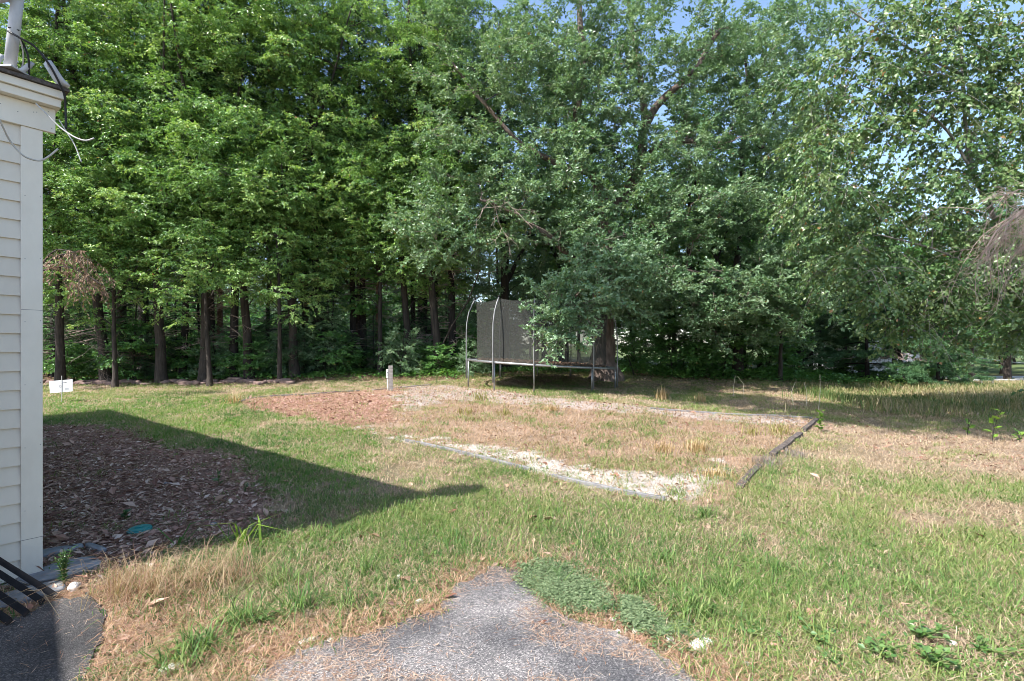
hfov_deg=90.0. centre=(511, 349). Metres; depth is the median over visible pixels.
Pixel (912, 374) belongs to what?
young pine
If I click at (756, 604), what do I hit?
lawn grass
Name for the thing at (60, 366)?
beech tree
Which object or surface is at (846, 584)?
grass clump
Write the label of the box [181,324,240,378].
edge shrub
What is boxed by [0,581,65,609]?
flagstone
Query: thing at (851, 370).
shrub
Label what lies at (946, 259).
background tree
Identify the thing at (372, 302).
understory shrub
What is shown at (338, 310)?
understory shrub
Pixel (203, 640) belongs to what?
grass clump
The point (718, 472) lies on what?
dry grass clump
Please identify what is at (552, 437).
gravel
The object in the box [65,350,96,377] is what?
edge shrub
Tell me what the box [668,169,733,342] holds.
background tree
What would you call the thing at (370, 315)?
understory shrub
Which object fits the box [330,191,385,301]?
background tree
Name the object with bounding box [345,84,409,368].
conifer tree
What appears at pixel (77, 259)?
withered branch
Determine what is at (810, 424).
bed timber
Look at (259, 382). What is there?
rubble stone
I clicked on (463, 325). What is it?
understory shrub
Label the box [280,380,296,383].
rubble stone
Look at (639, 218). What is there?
background tree
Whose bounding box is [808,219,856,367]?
background tree
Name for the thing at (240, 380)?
rubble stone
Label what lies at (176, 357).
edge shrub
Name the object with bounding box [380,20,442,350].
conifer tree
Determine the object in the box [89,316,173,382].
shrub
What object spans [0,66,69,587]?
house
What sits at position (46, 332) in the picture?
understory shrub
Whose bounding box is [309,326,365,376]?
edge shrub
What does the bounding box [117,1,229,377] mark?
conifer tree
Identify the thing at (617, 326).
background tree
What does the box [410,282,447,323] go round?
understory shrub
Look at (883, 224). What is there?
background tree
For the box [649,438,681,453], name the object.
dry grass clump
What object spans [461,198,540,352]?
background tree
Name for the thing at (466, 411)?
dry grass clump
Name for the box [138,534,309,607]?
seeding grass
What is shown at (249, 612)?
grass clump
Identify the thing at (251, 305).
understory shrub
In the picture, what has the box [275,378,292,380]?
rubble stone
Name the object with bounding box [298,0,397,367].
conifer tree
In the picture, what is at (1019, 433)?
sapling
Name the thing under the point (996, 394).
tall meadow grass
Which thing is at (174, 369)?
edge shrub
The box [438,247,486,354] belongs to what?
understory shrub
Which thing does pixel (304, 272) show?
conifer tree
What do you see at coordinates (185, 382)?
rubble stone
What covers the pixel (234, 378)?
rubble stone
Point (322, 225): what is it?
conifer tree
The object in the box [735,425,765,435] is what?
dry grass clump
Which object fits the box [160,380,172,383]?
rubble stone
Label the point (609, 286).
oak tree
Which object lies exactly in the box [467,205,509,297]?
background tree
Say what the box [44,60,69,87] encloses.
flashing strip
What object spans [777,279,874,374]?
young pine
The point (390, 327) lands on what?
shrub
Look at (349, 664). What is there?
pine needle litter
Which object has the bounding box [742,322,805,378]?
shrub
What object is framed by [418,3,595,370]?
oak tree
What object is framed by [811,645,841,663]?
weed
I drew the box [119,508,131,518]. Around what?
weed
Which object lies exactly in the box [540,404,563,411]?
dry grass clump
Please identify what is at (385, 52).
beech tree
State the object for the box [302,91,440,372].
beech tree
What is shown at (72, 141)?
cable
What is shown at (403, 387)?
bed edging
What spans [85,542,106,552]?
flagstone
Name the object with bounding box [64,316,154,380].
shrub
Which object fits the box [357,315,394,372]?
edge shrub
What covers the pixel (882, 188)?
background tree
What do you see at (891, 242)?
background tree
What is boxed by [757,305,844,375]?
shrub
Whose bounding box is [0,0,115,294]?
beech tree
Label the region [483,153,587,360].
background tree
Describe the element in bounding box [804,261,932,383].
young pine
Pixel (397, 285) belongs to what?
background tree
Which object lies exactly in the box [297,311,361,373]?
edge shrub
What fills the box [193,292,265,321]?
woodland shrub
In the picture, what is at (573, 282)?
background tree
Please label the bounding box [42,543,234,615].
seeding grass
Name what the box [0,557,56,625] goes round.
bench
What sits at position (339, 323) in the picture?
understory shrub
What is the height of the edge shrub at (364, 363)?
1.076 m
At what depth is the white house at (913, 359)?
30.13 m
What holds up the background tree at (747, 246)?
on the ground at (1016, 370)
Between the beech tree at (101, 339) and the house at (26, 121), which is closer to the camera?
the house at (26, 121)
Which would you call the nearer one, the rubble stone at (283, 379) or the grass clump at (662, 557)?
the grass clump at (662, 557)
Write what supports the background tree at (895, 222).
on the ground at (1016, 370)
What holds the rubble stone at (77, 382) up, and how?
on the ground at (1016, 370)
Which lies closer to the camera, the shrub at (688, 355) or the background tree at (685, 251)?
the shrub at (688, 355)
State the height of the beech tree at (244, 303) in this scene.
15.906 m
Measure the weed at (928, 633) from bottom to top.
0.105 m
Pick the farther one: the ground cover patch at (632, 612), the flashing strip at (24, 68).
the flashing strip at (24, 68)
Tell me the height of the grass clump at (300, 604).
0.172 m
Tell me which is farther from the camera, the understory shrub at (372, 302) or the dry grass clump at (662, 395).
the understory shrub at (372, 302)
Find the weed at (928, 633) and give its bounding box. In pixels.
[895,610,959,640]
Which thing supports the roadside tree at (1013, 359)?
on the ground at (1016, 370)
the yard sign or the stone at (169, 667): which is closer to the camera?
the stone at (169, 667)
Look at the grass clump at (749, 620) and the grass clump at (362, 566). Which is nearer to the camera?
the grass clump at (749, 620)
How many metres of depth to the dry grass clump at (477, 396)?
11.84 m
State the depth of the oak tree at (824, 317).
20.77 m
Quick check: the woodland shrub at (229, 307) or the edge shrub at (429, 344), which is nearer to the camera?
the edge shrub at (429, 344)
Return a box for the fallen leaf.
[400,576,410,582]
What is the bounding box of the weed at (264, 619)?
[246,604,281,624]
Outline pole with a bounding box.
[0,0,28,74]
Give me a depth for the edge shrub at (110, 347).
17.90 m
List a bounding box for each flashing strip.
[19,61,34,72]
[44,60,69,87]
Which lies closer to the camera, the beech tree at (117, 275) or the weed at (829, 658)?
the weed at (829, 658)
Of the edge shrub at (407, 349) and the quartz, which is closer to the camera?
the quartz
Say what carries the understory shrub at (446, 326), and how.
on the ground at (1016, 370)
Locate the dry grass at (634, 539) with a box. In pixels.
[0,367,1023,680]
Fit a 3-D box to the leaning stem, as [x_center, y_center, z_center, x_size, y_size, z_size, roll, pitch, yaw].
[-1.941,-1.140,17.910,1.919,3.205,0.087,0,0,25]
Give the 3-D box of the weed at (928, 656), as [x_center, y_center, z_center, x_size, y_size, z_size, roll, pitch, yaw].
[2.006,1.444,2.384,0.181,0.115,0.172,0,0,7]
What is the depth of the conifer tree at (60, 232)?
19.52 m
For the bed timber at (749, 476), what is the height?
0.094 m
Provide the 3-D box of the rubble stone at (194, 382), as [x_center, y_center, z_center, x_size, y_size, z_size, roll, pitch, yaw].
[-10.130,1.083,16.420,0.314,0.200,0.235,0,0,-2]
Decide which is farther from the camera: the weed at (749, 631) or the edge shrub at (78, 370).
the edge shrub at (78, 370)
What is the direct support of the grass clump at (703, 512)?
on the ground at (1016, 370)
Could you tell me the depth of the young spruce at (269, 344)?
17.61 m
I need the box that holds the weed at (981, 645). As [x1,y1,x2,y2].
[969,632,1023,654]
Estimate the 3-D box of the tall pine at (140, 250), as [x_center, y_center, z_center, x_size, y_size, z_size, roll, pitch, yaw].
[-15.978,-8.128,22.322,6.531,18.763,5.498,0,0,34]
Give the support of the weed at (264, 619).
on the ground at (1016, 370)
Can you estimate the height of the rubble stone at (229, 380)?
0.163 m
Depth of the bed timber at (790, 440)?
7.58 m
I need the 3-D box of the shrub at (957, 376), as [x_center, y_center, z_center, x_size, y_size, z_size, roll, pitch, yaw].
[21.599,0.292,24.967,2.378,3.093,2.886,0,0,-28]
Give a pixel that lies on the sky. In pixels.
(679, 21)
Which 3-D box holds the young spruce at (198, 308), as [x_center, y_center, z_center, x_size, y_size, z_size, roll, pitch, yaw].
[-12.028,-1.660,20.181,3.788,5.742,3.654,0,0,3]
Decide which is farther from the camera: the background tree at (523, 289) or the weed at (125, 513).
the background tree at (523, 289)
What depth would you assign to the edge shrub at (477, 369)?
17.47 m
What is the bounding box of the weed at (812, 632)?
[798,616,836,646]
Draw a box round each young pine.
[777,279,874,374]
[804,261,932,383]
[825,252,960,387]
[886,277,1002,385]
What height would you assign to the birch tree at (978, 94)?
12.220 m
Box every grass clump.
[94,607,259,679]
[125,632,219,680]
[185,588,296,640]
[211,557,336,608]
[220,392,242,403]
[228,566,348,630]
[315,579,383,627]
[338,550,412,588]
[457,405,477,415]
[473,389,487,399]
[494,408,512,416]
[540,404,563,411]
[585,528,619,548]
[593,560,673,599]
[624,542,697,568]
[636,580,750,628]
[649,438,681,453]
[652,486,687,497]
[653,385,670,399]
[658,567,762,602]
[682,437,712,454]
[686,500,732,520]
[694,392,705,402]
[694,464,742,479]
[707,599,784,647]
[726,527,783,546]
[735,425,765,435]
[751,479,791,493]
[752,553,819,585]
[768,423,792,434]
[820,572,884,597]
[876,572,954,597]
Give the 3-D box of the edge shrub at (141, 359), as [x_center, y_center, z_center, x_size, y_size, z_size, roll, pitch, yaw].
[-12.606,-0.884,17.995,2.734,4.146,2.638,0,0,13]
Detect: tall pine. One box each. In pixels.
[81,0,176,369]
[366,0,462,361]
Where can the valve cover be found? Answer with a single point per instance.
(140, 528)
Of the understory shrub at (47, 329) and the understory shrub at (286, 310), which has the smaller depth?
the understory shrub at (47, 329)
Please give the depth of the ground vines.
18.71 m
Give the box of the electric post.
[386,366,392,390]
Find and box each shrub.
[43,281,89,377]
[43,300,109,351]
[43,321,70,368]
[43,340,97,380]
[49,302,94,372]
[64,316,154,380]
[64,329,108,369]
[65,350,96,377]
[78,269,171,379]
[88,310,150,336]
[88,334,153,371]
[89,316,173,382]
[95,273,182,378]
[140,334,179,373]
[150,269,195,327]
[154,300,194,372]
[165,314,196,360]
[166,332,225,374]
[166,335,213,369]
[167,308,239,348]
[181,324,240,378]
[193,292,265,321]
[211,354,240,378]
[221,331,273,376]
[228,282,259,332]
[229,318,276,350]
[234,338,277,377]
[236,349,274,377]
[239,308,299,345]
[250,337,288,377]
[257,332,302,377]
[272,292,311,331]
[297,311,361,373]
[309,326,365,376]
[312,277,348,342]
[326,307,348,337]
[333,309,374,347]
[340,288,401,359]
[344,306,395,347]
[344,347,371,368]
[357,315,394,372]
[359,317,415,366]
[366,328,418,367]
[376,320,427,376]
[384,295,417,363]
[384,315,430,353]
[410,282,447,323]
[410,345,435,369]
[411,335,433,369]
[417,266,469,355]
[420,342,457,373]
[423,311,448,353]
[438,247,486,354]
[441,341,470,367]
[446,324,500,367]
[450,335,491,376]
[456,317,498,357]
[459,292,546,358]
[614,324,669,374]
[627,279,718,374]
[638,313,714,378]
[679,315,755,378]
[698,286,785,373]
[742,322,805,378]
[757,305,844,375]
[832,357,864,375]
[904,324,976,367]
[919,353,968,378]
[924,326,993,378]
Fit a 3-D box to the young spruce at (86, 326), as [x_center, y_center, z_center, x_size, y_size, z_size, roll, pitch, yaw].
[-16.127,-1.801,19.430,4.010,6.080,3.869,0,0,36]
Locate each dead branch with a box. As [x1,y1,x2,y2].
[474,194,560,255]
[914,166,1023,338]
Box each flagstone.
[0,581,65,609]
[16,556,100,586]
[43,543,83,557]
[70,557,94,567]
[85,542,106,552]
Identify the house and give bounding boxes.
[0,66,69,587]
[783,336,919,371]
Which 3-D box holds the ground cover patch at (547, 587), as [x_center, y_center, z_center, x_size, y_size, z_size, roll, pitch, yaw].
[0.292,1.470,3.232,0.677,0.049,0.770,0,0,0]
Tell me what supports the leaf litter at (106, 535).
on the ground at (1016, 370)
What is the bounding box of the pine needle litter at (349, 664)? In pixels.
[0,451,1022,680]
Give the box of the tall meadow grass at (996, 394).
[782,375,1023,417]
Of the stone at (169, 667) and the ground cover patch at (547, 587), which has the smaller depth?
the stone at (169, 667)
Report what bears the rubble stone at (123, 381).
on the ground at (1016, 370)
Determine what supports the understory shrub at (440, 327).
on the ground at (1016, 370)
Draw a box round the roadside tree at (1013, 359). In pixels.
[986,345,1023,363]
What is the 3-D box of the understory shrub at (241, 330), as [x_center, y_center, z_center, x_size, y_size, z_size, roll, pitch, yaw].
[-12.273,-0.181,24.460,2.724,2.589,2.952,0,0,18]
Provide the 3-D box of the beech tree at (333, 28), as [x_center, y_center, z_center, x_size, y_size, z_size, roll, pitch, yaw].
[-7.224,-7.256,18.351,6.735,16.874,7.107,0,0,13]
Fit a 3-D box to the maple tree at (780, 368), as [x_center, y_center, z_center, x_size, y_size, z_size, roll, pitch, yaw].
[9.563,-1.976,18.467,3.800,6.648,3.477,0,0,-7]
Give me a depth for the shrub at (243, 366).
17.20 m
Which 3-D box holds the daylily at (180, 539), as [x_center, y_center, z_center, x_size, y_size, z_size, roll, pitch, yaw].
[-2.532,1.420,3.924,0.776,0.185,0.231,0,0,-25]
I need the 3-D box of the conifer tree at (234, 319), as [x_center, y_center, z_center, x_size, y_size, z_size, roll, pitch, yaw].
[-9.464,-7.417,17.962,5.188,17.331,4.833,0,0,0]
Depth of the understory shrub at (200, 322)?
25.28 m
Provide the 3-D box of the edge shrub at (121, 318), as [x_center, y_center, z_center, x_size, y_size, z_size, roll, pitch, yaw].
[-12.867,-0.748,17.193,2.527,3.972,2.620,0,0,-20]
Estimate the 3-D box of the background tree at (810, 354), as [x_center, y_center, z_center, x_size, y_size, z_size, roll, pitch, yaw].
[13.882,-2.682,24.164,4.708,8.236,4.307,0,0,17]
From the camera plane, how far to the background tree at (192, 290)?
44.23 m
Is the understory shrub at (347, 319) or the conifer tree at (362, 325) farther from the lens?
the understory shrub at (347, 319)
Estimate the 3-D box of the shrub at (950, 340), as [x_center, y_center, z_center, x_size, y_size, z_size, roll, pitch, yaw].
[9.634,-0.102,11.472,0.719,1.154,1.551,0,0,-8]
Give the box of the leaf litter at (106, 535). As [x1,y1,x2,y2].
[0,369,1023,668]
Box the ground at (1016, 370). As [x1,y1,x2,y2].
[0,346,1023,680]
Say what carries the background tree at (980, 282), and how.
on the ground at (1016, 370)
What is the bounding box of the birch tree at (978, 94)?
[751,0,1023,396]
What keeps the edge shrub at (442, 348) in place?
on the ground at (1016, 370)
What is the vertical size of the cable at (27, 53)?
0.193 m
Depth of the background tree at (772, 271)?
23.67 m
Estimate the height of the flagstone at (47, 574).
0.045 m
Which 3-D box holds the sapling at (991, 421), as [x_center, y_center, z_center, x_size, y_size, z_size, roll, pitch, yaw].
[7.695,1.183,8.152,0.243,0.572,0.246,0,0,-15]
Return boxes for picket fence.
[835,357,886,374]
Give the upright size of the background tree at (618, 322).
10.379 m
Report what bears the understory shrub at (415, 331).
on the ground at (1016, 370)
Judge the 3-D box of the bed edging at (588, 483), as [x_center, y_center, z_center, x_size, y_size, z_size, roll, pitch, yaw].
[0.969,1.464,5.429,1.305,0.102,0.118,0,0,36]
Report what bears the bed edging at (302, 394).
on the ground at (1016, 370)
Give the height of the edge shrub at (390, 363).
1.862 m
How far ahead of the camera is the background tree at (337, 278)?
42.90 m
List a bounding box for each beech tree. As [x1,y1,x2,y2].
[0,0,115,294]
[0,0,180,380]
[0,0,194,380]
[43,0,283,383]
[43,131,178,387]
[66,0,315,381]
[74,0,350,378]
[129,134,268,386]
[138,0,393,377]
[215,150,346,379]
[216,0,407,371]
[289,0,489,367]
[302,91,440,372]
[338,0,528,373]
[496,28,637,360]
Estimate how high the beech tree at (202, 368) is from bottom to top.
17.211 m
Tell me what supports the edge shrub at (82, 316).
on the ground at (1016, 370)
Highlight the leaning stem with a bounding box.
[434,270,479,360]
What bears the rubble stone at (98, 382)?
on the ground at (1016, 370)
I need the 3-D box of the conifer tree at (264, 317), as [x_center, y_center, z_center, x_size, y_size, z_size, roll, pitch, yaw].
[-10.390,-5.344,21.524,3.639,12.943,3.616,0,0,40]
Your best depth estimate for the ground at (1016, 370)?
6.08 m
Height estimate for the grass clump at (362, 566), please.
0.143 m
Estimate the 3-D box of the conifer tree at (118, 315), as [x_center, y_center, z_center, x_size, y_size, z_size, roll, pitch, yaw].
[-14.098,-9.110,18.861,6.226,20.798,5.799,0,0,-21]
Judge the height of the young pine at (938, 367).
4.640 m
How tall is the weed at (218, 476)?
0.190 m
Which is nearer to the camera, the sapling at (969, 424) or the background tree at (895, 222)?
the sapling at (969, 424)
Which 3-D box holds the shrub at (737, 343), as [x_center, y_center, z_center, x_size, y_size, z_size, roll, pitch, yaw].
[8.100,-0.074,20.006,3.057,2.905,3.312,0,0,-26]
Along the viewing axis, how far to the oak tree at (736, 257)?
18.91 m
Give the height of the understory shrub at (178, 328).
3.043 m
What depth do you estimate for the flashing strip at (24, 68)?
3.28 m
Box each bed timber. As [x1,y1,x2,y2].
[736,463,762,487]
[769,432,802,455]
[801,418,818,431]
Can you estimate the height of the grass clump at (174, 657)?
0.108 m
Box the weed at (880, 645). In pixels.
[858,630,905,659]
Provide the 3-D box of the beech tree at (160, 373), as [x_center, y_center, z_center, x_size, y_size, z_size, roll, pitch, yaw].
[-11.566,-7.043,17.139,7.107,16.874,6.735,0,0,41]
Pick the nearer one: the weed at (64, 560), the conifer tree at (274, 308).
the weed at (64, 560)
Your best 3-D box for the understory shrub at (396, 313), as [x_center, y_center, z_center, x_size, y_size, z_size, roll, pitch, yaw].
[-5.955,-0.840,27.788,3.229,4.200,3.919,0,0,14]
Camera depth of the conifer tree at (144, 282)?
21.03 m
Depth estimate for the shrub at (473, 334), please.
19.17 m
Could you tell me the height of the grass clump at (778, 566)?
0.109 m
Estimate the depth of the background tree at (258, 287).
41.59 m
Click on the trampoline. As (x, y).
(493, 336)
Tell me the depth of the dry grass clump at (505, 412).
9.73 m
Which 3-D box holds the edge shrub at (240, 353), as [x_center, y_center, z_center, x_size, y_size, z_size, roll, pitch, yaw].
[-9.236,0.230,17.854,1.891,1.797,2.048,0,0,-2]
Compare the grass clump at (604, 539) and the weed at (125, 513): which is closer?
the grass clump at (604, 539)
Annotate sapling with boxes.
[962,418,975,434]
[982,408,1004,440]
[1011,428,1023,439]
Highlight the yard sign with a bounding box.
[49,376,72,401]
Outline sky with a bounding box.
[0,0,1023,345]
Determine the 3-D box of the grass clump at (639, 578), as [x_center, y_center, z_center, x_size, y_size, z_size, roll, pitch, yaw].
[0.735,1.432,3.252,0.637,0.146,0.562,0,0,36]
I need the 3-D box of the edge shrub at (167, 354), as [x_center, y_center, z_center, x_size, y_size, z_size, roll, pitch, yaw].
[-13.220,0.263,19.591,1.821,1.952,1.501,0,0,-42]
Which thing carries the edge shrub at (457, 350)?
on the ground at (1016, 370)
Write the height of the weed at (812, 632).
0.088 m
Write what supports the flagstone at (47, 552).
on the ground at (1016, 370)
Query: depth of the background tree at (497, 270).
26.50 m
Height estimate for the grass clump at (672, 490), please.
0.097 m
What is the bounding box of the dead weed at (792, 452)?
[777,445,813,459]
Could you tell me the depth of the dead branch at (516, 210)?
14.50 m
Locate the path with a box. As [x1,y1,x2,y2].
[251,566,698,680]
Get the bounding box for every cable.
[0,120,58,161]
[6,30,66,128]
[17,39,23,67]
[21,40,29,74]
[35,103,94,140]
[59,120,81,161]
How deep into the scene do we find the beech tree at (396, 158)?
17.53 m
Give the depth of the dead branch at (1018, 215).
8.87 m
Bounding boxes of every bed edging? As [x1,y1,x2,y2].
[239,390,359,401]
[372,384,430,390]
[405,439,530,469]
[552,473,664,500]
[650,407,812,418]
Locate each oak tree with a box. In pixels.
[376,0,876,382]
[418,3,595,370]
[640,0,834,377]
[732,87,885,377]
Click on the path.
(488, 644)
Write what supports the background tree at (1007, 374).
on the ground at (1016, 370)
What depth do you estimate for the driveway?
2.61 m
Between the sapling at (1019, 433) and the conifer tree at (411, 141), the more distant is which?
the conifer tree at (411, 141)
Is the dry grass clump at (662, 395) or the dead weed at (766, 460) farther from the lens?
the dry grass clump at (662, 395)
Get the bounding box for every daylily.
[131,519,214,546]
[206,514,280,547]
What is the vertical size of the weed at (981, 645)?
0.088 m
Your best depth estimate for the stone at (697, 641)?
2.58 m
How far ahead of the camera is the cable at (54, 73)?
3.32 m
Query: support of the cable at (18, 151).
attached to the house at (26, 121)
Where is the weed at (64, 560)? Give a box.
[51,545,76,583]
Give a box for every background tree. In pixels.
[151,245,230,313]
[225,243,303,312]
[299,242,367,304]
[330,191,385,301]
[367,262,415,309]
[370,230,416,309]
[407,220,479,308]
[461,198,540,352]
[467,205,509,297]
[474,140,525,331]
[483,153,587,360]
[492,227,554,358]
[548,182,594,362]
[571,144,656,330]
[580,184,636,343]
[592,145,680,367]
[622,168,716,362]
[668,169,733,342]
[698,162,790,367]
[721,190,822,368]
[803,181,901,370]
[804,201,842,368]
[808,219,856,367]
[826,198,927,374]
[854,187,958,373]
[867,207,917,319]
[892,210,981,377]
[908,184,1022,378]
[916,239,963,346]
[951,187,1023,378]
[962,229,1023,373]
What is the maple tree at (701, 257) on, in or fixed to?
on the ground at (1016, 370)
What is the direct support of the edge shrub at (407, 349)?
on the ground at (1016, 370)
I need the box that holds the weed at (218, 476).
[211,469,223,485]
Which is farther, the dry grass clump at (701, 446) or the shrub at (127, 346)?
the shrub at (127, 346)
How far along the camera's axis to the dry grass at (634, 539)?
4.81 m
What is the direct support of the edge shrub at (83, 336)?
on the ground at (1016, 370)
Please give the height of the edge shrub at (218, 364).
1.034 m
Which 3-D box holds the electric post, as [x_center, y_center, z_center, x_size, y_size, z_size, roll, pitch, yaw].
[-3.347,0.876,13.986,0.175,0.884,0.114,0,0,-14]
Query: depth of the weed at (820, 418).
8.77 m
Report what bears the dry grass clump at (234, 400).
on the ground at (1016, 370)
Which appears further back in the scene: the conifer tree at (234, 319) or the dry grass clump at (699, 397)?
the conifer tree at (234, 319)
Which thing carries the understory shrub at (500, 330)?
on the ground at (1016, 370)
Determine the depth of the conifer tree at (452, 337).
18.80 m
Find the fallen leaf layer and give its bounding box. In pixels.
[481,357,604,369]
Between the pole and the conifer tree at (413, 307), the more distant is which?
the conifer tree at (413, 307)
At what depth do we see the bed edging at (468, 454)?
6.82 m
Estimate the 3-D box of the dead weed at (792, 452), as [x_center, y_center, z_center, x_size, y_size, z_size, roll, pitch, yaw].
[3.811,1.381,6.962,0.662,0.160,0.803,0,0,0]
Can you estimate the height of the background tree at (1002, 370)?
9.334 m
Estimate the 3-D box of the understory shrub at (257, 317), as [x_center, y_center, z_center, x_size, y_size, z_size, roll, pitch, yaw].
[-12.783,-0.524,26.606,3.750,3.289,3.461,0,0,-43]
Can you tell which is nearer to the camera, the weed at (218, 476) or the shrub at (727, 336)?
the weed at (218, 476)
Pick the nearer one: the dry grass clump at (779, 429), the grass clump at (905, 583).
the grass clump at (905, 583)
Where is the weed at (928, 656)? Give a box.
[913,641,961,667]
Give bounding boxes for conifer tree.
[3,0,193,376]
[26,1,114,374]
[43,39,82,376]
[110,64,183,341]
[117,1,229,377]
[120,0,275,371]
[134,0,308,377]
[190,71,255,374]
[241,88,280,339]
[252,86,297,338]
[270,74,331,371]
[297,96,340,330]
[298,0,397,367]
[305,0,413,368]
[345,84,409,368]
[374,0,526,368]
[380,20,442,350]
[385,0,490,349]
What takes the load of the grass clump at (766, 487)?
on the ground at (1016, 370)
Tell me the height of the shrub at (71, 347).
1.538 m
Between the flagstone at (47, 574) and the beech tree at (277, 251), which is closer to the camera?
the flagstone at (47, 574)
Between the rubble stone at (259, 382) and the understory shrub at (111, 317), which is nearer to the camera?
the rubble stone at (259, 382)
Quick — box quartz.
[67,582,80,591]
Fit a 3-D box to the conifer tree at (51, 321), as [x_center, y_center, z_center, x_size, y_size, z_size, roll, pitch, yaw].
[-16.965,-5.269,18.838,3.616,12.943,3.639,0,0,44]
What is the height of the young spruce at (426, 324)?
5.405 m
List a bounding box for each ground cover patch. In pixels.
[506,556,618,614]
[615,593,711,652]
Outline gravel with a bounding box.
[247,386,806,511]
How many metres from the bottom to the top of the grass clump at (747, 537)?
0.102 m
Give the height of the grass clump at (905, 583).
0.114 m
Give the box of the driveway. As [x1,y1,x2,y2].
[0,591,107,680]
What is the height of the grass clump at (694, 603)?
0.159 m
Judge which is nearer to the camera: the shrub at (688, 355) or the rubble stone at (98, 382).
the rubble stone at (98, 382)
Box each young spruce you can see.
[43,240,142,373]
[149,262,242,371]
[241,271,316,374]
[254,232,349,372]
[298,270,365,373]
[390,268,463,364]
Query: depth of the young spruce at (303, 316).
18.29 m
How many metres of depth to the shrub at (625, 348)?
18.86 m
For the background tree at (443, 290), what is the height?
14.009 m
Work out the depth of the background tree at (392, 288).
47.36 m
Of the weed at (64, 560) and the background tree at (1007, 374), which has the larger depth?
the background tree at (1007, 374)
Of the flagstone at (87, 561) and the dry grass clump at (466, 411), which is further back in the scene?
the dry grass clump at (466, 411)
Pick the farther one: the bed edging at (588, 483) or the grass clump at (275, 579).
the bed edging at (588, 483)
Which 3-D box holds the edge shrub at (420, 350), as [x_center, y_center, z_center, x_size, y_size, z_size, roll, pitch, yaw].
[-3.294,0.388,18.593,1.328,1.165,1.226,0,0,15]
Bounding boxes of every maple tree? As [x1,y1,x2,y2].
[266,85,418,367]
[622,88,773,376]
[737,201,834,381]
[834,220,910,372]
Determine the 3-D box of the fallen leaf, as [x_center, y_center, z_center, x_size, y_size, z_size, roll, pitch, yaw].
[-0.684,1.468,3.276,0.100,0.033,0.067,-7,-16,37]
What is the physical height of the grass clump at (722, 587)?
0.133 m
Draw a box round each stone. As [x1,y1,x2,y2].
[73,380,85,384]
[91,380,110,384]
[119,379,134,383]
[158,662,180,674]
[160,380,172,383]
[178,381,192,384]
[192,380,200,384]
[220,379,235,382]
[226,377,243,379]
[236,379,255,382]
[253,381,266,384]
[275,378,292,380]
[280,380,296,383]
[689,635,712,650]
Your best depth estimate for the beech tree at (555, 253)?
22.36 m
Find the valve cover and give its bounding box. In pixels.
[126,524,152,534]
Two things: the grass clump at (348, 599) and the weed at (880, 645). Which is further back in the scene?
the grass clump at (348, 599)
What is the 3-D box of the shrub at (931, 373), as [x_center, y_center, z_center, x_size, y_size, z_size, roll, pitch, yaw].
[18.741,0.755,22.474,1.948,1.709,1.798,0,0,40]
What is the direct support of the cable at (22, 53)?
attached to the house at (26, 121)
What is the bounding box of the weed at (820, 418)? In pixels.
[815,409,824,429]
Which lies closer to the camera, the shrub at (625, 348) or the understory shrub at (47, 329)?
the shrub at (625, 348)
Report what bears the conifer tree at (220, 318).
on the ground at (1016, 370)
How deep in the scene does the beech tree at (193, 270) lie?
15.44 m
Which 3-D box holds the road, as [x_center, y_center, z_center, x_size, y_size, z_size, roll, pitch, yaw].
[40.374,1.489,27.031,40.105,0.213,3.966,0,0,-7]
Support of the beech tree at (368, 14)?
on the ground at (1016, 370)
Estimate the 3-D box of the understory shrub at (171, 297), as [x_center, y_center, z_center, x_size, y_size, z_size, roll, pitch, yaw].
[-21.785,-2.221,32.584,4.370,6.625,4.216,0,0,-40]
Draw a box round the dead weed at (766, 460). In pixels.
[742,452,792,467]
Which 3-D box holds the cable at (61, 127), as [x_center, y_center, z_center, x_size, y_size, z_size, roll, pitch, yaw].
[-2.886,-1.468,3.313,0.355,0.232,0.026,0,0,-5]
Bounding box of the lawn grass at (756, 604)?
[0,364,1023,680]
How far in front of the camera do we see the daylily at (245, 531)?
3.87 m
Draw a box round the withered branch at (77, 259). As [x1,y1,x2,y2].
[43,249,115,317]
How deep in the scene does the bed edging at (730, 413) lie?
10.45 m
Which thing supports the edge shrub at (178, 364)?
on the ground at (1016, 370)
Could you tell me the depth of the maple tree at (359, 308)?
18.71 m
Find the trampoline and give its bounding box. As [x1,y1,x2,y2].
[466,295,617,390]
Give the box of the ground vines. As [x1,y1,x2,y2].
[74,359,910,385]
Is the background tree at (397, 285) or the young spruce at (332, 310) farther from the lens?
the background tree at (397, 285)
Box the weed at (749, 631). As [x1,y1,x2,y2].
[726,621,766,634]
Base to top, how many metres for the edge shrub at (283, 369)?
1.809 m
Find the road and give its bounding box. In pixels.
[935,376,1023,380]
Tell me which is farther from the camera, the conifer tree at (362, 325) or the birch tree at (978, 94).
the conifer tree at (362, 325)
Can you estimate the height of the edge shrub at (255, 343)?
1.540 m
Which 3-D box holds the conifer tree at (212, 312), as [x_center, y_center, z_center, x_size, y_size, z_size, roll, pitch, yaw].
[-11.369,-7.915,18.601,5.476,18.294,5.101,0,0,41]

